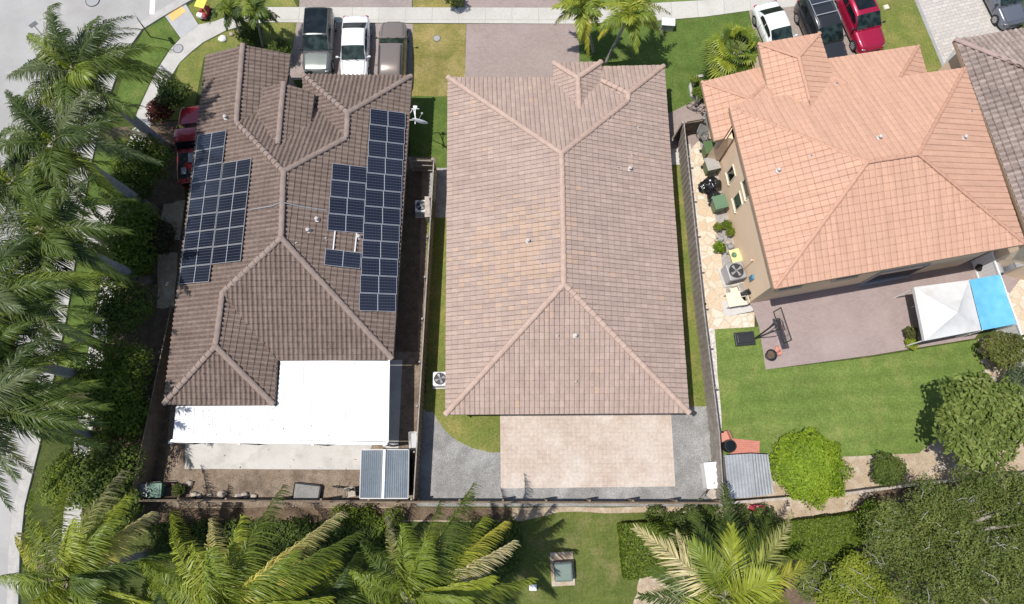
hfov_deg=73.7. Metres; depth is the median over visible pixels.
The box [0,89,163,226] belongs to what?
palm tree
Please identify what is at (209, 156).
solar panel
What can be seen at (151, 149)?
shrub
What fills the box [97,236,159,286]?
shrub
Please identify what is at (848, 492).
vinyl fence
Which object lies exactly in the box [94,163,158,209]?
shrub
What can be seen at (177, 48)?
manhole cover
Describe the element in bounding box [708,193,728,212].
wheeled bin
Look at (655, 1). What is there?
lawn
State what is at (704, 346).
wooden fence
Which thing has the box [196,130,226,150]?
solar panel
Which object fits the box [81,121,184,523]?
bed
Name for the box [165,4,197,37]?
crossing ramp
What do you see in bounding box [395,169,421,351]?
path
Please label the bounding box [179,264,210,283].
solar panel
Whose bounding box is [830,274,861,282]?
window
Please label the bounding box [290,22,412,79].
driveway
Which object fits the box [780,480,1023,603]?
bed
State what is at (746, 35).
fan palm
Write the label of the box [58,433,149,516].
shrub
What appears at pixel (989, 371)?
bed stone
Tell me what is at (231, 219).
solar panel
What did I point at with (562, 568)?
utility cabinet
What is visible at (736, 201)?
window
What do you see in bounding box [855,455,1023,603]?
spreading tree
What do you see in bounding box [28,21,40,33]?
street sign
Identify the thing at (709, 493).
folding chair
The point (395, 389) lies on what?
path
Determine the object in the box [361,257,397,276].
solar panel
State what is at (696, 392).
lawn
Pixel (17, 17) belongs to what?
road
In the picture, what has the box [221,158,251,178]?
solar panel
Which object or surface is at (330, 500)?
wooden fence
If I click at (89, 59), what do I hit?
palm tree
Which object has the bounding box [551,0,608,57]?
palm tree
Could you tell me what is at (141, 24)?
sign post
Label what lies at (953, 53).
path
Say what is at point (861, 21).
parked car
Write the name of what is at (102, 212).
path
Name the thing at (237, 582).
palm tree
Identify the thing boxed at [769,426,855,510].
round tree
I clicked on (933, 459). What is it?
bed
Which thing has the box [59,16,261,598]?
sidewalk
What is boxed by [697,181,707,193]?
rubbish bag
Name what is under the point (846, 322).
patio
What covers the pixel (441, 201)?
path
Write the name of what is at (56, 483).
shrub
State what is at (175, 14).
tactile pad
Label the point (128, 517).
shrub
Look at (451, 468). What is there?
gravel
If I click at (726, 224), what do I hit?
potted plant
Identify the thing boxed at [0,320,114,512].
palm tree
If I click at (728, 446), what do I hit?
barrel planter
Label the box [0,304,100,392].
palm tree
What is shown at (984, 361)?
bed stone
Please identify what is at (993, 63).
house
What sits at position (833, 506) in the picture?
dirt
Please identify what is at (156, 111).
red leaf shrub
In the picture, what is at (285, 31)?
lawn
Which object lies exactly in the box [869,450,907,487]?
shrub
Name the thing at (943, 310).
gazebo
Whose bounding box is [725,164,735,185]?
window
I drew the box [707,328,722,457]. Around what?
pebble strip
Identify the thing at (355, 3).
driveway
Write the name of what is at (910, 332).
potted plant
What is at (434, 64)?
lawn
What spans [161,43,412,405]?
house
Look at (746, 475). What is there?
metal shed
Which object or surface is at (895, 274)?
glass door
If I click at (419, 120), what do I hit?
satellite dish
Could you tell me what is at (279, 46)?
shrub
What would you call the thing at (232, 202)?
solar panel
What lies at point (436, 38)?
access cover
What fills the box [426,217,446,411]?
lawn
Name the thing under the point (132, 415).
shrub
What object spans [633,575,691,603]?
path
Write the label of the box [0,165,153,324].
palm tree
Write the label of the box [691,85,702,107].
shrub
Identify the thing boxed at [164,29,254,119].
lawn
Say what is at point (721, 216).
gravel
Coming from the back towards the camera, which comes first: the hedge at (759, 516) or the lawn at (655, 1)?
the lawn at (655, 1)
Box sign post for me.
[132,11,150,36]
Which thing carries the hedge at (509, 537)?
on the bed at (420, 528)
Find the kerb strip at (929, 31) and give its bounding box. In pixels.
[915,0,943,65]
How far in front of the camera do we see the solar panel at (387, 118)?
39.32 m
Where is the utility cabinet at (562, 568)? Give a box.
[550,551,574,585]
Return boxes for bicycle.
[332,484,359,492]
[687,100,705,115]
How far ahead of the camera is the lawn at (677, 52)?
44.27 m
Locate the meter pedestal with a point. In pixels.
(667, 24)
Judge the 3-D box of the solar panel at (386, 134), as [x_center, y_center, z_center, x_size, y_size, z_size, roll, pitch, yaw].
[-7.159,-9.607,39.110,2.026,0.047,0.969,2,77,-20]
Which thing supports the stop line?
on the road
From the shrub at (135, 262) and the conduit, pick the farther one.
the shrub at (135, 262)
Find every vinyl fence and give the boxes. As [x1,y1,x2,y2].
[720,471,1023,503]
[970,251,1023,393]
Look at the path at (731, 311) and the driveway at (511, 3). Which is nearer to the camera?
the path at (731, 311)
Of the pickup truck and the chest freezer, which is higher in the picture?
the pickup truck
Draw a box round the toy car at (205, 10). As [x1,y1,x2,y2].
[194,0,211,20]
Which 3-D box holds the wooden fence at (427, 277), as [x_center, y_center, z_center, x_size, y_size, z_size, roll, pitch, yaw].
[-4.957,1.148,38.970,0.202,1.820,19.475,2,76,0]
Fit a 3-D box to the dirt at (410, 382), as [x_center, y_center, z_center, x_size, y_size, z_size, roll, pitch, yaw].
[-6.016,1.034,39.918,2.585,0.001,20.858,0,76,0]
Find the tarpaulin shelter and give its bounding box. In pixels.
[959,274,1015,337]
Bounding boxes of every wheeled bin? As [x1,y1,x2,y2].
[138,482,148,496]
[147,481,169,497]
[699,139,714,158]
[701,156,720,174]
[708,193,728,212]
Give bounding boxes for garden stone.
[727,244,734,249]
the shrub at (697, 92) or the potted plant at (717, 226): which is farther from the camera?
the shrub at (697, 92)
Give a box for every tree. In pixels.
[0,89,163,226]
[0,136,113,246]
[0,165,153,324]
[0,212,128,387]
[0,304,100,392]
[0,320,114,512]
[0,469,185,603]
[5,2,178,153]
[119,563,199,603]
[138,484,364,603]
[209,0,250,42]
[238,0,279,46]
[288,550,389,603]
[348,482,538,603]
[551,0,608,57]
[597,0,670,65]
[631,482,813,603]
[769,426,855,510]
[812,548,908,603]
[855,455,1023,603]
[931,369,1023,474]
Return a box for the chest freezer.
[700,462,717,488]
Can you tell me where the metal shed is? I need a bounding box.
[722,454,773,498]
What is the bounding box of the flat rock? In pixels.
[218,35,226,41]
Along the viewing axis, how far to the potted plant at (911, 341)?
39.08 m
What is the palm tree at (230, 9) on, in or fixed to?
on the lawn at (189, 68)
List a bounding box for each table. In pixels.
[697,111,708,141]
[723,291,742,308]
[726,248,741,262]
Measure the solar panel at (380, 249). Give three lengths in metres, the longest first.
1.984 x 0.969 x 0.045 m
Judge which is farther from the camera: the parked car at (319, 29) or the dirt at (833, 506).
the parked car at (319, 29)
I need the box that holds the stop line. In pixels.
[150,0,154,13]
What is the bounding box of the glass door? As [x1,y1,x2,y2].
[858,263,930,285]
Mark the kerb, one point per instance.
(18, 519)
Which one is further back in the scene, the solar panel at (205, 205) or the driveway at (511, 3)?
the driveway at (511, 3)
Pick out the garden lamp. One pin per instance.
(532, 587)
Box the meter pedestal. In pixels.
[660,17,674,30]
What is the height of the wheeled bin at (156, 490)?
1.138 m
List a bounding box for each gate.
[408,157,436,171]
[670,121,683,145]
[684,117,704,133]
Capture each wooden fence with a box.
[131,305,174,496]
[132,497,720,503]
[410,158,437,499]
[677,122,724,500]
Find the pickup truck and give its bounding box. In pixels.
[172,105,199,187]
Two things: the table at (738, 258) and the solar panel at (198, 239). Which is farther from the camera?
the table at (738, 258)
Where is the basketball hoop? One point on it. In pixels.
(748, 338)
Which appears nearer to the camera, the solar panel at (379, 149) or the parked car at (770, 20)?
the solar panel at (379, 149)
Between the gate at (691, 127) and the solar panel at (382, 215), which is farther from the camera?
the gate at (691, 127)
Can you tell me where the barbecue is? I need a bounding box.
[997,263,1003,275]
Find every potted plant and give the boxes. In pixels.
[172,483,185,496]
[712,240,726,252]
[713,222,722,231]
[721,219,731,228]
[725,226,735,236]
[902,325,918,338]
[904,336,919,350]
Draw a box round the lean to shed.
[359,449,411,498]
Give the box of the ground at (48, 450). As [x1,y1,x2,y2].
[20,0,1023,603]
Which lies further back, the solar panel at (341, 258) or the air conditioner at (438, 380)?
the air conditioner at (438, 380)
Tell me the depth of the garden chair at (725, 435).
37.84 m
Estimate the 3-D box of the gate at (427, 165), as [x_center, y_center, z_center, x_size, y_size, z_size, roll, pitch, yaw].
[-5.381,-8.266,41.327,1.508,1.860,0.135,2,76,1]
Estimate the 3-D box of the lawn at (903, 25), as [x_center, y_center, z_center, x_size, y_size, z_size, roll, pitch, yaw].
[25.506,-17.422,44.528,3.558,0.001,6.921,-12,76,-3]
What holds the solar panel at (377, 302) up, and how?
attached to the house at (282, 290)
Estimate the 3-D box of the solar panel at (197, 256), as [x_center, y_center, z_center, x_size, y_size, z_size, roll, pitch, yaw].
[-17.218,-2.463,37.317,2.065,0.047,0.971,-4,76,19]
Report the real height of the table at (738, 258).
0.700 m
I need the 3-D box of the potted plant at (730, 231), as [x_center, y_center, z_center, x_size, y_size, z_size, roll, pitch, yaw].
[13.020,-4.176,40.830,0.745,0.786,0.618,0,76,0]
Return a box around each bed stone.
[980,358,988,364]
[982,368,993,376]
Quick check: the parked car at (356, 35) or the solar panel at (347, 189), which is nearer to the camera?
the solar panel at (347, 189)
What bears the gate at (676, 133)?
attached to the wooden fence at (704, 346)
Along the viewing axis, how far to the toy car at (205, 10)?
44.33 m
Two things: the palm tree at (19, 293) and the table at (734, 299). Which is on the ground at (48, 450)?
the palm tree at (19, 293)
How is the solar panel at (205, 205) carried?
attached to the house at (282, 290)
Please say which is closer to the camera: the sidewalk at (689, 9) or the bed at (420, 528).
the bed at (420, 528)
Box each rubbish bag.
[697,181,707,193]
[701,176,720,192]
[707,190,720,202]
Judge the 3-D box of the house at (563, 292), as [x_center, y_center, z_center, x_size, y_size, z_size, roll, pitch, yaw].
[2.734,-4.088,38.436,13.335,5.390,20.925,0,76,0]
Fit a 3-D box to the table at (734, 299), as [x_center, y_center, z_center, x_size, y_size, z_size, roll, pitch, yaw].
[12.908,-0.096,39.909,0.850,0.600,0.850,-10,76,-2]
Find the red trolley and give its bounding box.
[748,503,763,510]
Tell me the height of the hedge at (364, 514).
1.235 m
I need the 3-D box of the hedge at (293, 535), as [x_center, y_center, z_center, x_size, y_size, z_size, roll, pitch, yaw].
[-13.046,12.563,36.320,12.593,1.467,2.367,0,76,0]
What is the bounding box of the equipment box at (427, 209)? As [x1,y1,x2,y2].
[425,196,430,222]
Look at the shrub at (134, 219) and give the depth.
38.73 m
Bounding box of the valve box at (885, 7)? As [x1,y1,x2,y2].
[882,4,889,10]
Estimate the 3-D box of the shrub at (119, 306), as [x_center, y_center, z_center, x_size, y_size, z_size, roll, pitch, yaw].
[-21.870,0.593,38.540,3.892,2.937,3.956,18,77,4]
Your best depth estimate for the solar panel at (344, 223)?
37.11 m
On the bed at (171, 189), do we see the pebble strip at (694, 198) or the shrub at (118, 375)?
the shrub at (118, 375)
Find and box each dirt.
[141,507,512,523]
[160,401,416,506]
[186,496,869,527]
[384,156,435,505]
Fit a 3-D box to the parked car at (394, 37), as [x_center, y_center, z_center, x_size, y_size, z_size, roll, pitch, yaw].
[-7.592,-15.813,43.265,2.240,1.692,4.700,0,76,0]
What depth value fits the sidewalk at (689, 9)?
44.92 m
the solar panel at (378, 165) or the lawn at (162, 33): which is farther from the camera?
the lawn at (162, 33)
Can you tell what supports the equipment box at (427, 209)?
on the dirt at (410, 382)
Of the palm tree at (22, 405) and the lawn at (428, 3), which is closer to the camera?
the palm tree at (22, 405)
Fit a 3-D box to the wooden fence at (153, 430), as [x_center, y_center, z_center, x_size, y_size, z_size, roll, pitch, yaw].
[-19.622,5.479,37.890,0.202,1.820,10.491,5,76,1]
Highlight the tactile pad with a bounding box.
[168,7,185,20]
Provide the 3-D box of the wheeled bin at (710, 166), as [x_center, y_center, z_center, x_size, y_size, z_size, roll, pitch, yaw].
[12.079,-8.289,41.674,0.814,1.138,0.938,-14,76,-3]
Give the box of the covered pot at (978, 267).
[975,264,982,271]
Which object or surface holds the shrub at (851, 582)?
on the bed at (793, 596)
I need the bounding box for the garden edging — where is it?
[688,74,702,101]
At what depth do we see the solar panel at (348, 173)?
37.81 m
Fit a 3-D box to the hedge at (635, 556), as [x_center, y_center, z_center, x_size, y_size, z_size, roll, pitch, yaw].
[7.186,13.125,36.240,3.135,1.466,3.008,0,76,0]
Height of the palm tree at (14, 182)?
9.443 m
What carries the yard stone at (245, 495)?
on the dirt at (233, 482)
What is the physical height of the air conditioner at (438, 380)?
0.966 m
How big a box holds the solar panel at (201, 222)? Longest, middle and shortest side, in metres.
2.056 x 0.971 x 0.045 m
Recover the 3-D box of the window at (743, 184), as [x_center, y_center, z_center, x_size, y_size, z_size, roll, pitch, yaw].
[13.017,-6.336,37.842,0.150,1.170,1.179,-8,76,-2]
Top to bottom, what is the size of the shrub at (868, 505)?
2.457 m
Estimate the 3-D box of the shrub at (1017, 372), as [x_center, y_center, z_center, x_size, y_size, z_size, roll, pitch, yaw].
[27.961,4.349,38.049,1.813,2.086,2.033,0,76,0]
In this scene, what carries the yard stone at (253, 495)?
on the dirt at (233, 482)
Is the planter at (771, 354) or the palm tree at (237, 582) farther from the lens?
the planter at (771, 354)
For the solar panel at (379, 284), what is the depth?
36.98 m
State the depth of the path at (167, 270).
40.52 m
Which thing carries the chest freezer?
on the gravel at (451, 468)
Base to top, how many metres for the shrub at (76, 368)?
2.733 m
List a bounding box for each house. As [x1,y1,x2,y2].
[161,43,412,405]
[443,59,691,416]
[700,31,1023,302]
[938,27,1023,279]
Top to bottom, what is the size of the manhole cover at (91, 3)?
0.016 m
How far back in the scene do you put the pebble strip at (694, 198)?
41.46 m
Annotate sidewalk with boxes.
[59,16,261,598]
[264,0,796,23]
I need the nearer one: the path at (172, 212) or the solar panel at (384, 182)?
the solar panel at (384, 182)
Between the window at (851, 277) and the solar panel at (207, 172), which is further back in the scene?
the solar panel at (207, 172)
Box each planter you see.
[721,439,735,452]
[765,346,781,359]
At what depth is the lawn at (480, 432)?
38.42 m
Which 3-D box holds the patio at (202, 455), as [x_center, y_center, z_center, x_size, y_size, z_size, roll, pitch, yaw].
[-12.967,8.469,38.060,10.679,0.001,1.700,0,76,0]
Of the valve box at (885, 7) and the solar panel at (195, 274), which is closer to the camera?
the solar panel at (195, 274)
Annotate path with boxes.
[77,205,112,245]
[157,252,176,308]
[161,200,184,239]
[386,360,401,448]
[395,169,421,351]
[428,168,446,216]
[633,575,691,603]
[668,101,705,151]
[671,149,679,164]
[691,141,754,329]
[722,300,752,315]
[944,50,955,63]
[1009,279,1023,334]
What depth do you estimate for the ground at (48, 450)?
38.11 m
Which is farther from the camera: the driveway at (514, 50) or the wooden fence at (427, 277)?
the driveway at (514, 50)
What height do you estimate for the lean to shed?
2.320 m
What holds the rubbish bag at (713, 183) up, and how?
on the gravel at (721, 216)
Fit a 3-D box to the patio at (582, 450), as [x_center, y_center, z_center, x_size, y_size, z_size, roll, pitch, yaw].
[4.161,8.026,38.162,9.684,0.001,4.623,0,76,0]
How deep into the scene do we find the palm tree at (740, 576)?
29.79 m
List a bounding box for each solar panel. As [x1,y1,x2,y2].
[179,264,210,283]
[181,247,212,266]
[183,229,214,249]
[185,212,216,232]
[187,196,218,215]
[190,179,220,199]
[192,162,222,182]
[194,146,224,166]
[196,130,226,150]
[211,244,242,263]
[213,226,244,246]
[215,209,245,229]
[217,192,247,212]
[219,175,249,195]
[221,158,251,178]
[324,249,360,268]
[327,213,363,232]
[329,196,364,216]
[330,180,365,199]
[332,163,366,182]
[359,293,395,311]
[360,275,396,293]
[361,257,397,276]
[362,240,398,258]
[363,223,399,241]
[364,206,399,224]
[365,189,400,208]
[366,173,401,191]
[367,156,402,175]
[368,140,403,159]
[369,124,404,143]
[370,108,405,128]
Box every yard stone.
[185,480,193,486]
[190,491,197,497]
[217,490,227,498]
[240,492,249,498]
[250,493,256,498]
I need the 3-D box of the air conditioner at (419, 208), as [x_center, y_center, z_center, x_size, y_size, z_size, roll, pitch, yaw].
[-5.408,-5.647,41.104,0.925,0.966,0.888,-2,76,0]
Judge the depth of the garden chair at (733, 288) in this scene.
39.88 m
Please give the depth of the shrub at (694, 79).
43.12 m
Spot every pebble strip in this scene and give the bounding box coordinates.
[685,143,706,325]
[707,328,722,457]
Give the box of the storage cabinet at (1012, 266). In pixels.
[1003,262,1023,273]
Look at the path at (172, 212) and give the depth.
41.50 m
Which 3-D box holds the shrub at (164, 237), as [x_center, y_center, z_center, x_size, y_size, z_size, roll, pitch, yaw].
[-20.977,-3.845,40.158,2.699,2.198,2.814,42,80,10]
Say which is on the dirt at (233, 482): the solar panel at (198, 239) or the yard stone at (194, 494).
the yard stone at (194, 494)
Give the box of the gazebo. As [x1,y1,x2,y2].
[894,280,980,346]
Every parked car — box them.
[298,7,336,73]
[336,15,371,74]
[374,22,409,74]
[752,0,797,42]
[794,0,847,57]
[834,0,885,53]
[985,0,1023,29]
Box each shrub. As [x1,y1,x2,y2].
[35,445,105,511]
[54,358,110,420]
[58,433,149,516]
[76,331,158,415]
[79,484,145,539]
[84,274,159,343]
[84,390,150,442]
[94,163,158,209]
[95,196,161,259]
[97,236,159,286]
[106,126,175,186]
[130,213,177,257]
[144,96,174,123]
[155,74,191,109]
[232,17,262,44]
[268,37,291,54]
[444,0,461,8]
[689,75,698,87]
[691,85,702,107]
[788,556,835,601]
[857,499,884,526]
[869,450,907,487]
[980,330,1023,370]
[1000,363,1023,392]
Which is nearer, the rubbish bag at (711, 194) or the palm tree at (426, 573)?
the palm tree at (426, 573)
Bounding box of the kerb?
[7,0,192,603]
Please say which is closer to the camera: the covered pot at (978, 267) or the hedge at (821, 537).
the hedge at (821, 537)
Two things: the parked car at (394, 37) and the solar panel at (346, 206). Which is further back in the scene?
the parked car at (394, 37)
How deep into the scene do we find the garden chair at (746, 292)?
39.81 m
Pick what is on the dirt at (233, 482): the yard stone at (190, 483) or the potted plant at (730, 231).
the yard stone at (190, 483)
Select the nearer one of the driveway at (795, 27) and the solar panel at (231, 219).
the solar panel at (231, 219)
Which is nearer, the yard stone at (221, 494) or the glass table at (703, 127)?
the yard stone at (221, 494)
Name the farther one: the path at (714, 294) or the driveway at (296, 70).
the driveway at (296, 70)
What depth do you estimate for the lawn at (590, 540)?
36.75 m
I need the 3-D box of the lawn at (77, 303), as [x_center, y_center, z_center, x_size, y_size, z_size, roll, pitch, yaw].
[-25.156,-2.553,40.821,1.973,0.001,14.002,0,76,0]
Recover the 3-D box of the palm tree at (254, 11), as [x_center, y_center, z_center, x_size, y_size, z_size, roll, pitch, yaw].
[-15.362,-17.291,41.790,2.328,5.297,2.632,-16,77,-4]
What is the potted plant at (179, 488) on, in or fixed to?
on the dirt at (233, 482)
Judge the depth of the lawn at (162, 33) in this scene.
44.18 m
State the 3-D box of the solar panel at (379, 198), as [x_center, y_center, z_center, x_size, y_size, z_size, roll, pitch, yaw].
[-7.190,-5.755,38.174,2.002,0.045,0.969,2,77,-20]
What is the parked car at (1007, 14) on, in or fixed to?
on the driveway at (948, 21)
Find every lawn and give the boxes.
[56,152,117,375]
[112,17,179,111]
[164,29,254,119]
[188,0,296,23]
[262,23,296,49]
[410,96,446,167]
[411,24,465,96]
[413,0,463,6]
[424,394,499,452]
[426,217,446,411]
[495,512,687,603]
[579,11,751,112]
[581,0,693,5]
[672,165,705,405]
[715,326,985,458]
[876,0,941,71]
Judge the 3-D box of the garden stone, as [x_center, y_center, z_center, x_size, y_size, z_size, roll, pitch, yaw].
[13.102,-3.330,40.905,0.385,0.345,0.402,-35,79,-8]
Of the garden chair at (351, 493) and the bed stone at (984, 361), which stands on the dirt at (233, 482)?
the garden chair at (351, 493)
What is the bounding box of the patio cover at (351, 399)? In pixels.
[168,360,393,446]
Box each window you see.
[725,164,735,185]
[731,191,742,213]
[740,178,749,201]
[774,285,803,292]
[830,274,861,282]
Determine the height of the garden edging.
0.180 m
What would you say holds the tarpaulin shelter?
on the patio at (846, 322)
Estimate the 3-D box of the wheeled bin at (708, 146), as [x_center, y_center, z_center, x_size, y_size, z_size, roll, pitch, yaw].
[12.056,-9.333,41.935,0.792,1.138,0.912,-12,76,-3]
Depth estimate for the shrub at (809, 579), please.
34.98 m
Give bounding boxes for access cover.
[433,35,440,41]
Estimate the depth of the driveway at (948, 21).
44.78 m
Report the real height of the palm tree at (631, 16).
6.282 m
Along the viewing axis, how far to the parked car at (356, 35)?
43.00 m
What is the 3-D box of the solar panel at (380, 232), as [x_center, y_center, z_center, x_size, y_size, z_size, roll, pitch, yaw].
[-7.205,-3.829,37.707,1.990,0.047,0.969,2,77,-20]
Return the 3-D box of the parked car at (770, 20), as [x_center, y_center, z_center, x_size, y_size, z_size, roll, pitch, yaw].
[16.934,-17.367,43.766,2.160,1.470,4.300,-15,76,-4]
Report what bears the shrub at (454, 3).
on the lawn at (428, 3)
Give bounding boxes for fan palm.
[697,21,761,79]
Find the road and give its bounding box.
[0,0,174,603]
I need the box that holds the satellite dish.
[410,105,427,123]
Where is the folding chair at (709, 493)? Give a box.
[702,482,717,501]
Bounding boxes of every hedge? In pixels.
[147,515,384,560]
[329,503,404,564]
[464,514,524,591]
[616,520,679,580]
[643,499,785,540]
[780,511,870,561]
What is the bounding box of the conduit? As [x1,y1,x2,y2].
[250,202,326,210]
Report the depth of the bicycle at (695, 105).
42.64 m
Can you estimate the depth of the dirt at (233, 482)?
37.71 m
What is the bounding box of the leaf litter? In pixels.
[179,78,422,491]
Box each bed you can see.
[80,522,511,603]
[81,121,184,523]
[723,453,919,511]
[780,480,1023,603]
[912,337,1023,479]
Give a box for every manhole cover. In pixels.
[85,0,99,6]
[173,44,182,52]
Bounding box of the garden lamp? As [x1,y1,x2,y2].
[529,584,536,590]
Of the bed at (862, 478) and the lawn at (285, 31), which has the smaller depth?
the bed at (862, 478)
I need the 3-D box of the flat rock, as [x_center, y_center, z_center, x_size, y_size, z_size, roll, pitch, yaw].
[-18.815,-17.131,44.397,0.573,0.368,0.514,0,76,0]
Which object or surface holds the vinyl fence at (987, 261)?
on the bed at (933, 459)
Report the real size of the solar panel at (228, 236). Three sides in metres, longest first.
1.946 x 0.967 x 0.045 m
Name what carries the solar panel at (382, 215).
attached to the house at (282, 290)
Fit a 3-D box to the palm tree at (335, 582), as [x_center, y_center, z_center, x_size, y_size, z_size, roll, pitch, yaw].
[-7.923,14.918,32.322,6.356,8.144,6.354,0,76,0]
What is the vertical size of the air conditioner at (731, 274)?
1.166 m
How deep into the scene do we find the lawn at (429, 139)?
42.88 m
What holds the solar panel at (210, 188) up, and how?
attached to the house at (282, 290)
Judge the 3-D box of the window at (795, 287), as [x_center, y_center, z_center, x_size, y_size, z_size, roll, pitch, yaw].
[15.251,-0.872,37.098,1.583,1.370,0.150,-10,76,-2]
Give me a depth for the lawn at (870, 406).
38.85 m
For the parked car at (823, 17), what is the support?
on the driveway at (795, 27)
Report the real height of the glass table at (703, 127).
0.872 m
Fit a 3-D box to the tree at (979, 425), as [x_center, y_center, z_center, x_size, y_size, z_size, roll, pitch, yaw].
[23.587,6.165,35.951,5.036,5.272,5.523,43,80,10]
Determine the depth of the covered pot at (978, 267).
40.15 m
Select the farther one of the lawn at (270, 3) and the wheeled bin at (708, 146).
the lawn at (270, 3)
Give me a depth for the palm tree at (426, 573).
27.54 m
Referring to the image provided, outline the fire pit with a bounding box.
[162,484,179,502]
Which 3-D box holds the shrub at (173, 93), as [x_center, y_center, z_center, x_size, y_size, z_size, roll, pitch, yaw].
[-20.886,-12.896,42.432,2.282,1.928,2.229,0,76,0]
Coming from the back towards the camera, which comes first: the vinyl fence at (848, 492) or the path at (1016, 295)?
the path at (1016, 295)
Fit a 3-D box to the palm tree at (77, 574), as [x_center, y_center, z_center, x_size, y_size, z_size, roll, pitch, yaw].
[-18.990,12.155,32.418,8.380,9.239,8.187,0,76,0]
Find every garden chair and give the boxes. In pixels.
[344,486,356,497]
[720,430,732,442]
[728,284,740,293]
[738,295,749,306]
[741,289,750,300]
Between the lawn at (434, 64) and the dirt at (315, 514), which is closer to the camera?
the dirt at (315, 514)
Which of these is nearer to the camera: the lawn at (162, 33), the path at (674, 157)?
the path at (674, 157)
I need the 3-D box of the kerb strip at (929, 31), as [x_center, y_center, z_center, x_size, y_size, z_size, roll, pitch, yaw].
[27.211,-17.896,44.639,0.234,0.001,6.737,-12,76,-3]
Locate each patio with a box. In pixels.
[185,439,371,469]
[500,414,674,487]
[748,258,1019,368]
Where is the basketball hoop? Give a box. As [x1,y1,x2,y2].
[733,307,791,346]
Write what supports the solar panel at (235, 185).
attached to the house at (282, 290)
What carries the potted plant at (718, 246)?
on the path at (714, 294)
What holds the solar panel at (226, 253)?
attached to the house at (282, 290)
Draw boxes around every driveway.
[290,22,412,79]
[299,0,411,6]
[464,0,567,7]
[465,24,578,76]
[749,6,856,54]
[918,0,1012,62]
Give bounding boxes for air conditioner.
[415,200,424,217]
[433,372,444,388]
[718,261,746,287]
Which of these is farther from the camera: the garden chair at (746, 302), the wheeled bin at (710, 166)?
the wheeled bin at (710, 166)
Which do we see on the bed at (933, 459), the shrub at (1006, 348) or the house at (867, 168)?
the shrub at (1006, 348)
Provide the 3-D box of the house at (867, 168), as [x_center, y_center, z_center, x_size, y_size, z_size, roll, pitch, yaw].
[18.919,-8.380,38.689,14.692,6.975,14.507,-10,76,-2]
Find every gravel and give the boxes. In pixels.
[418,406,722,505]
[698,134,744,315]
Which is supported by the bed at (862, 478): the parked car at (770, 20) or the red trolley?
the red trolley

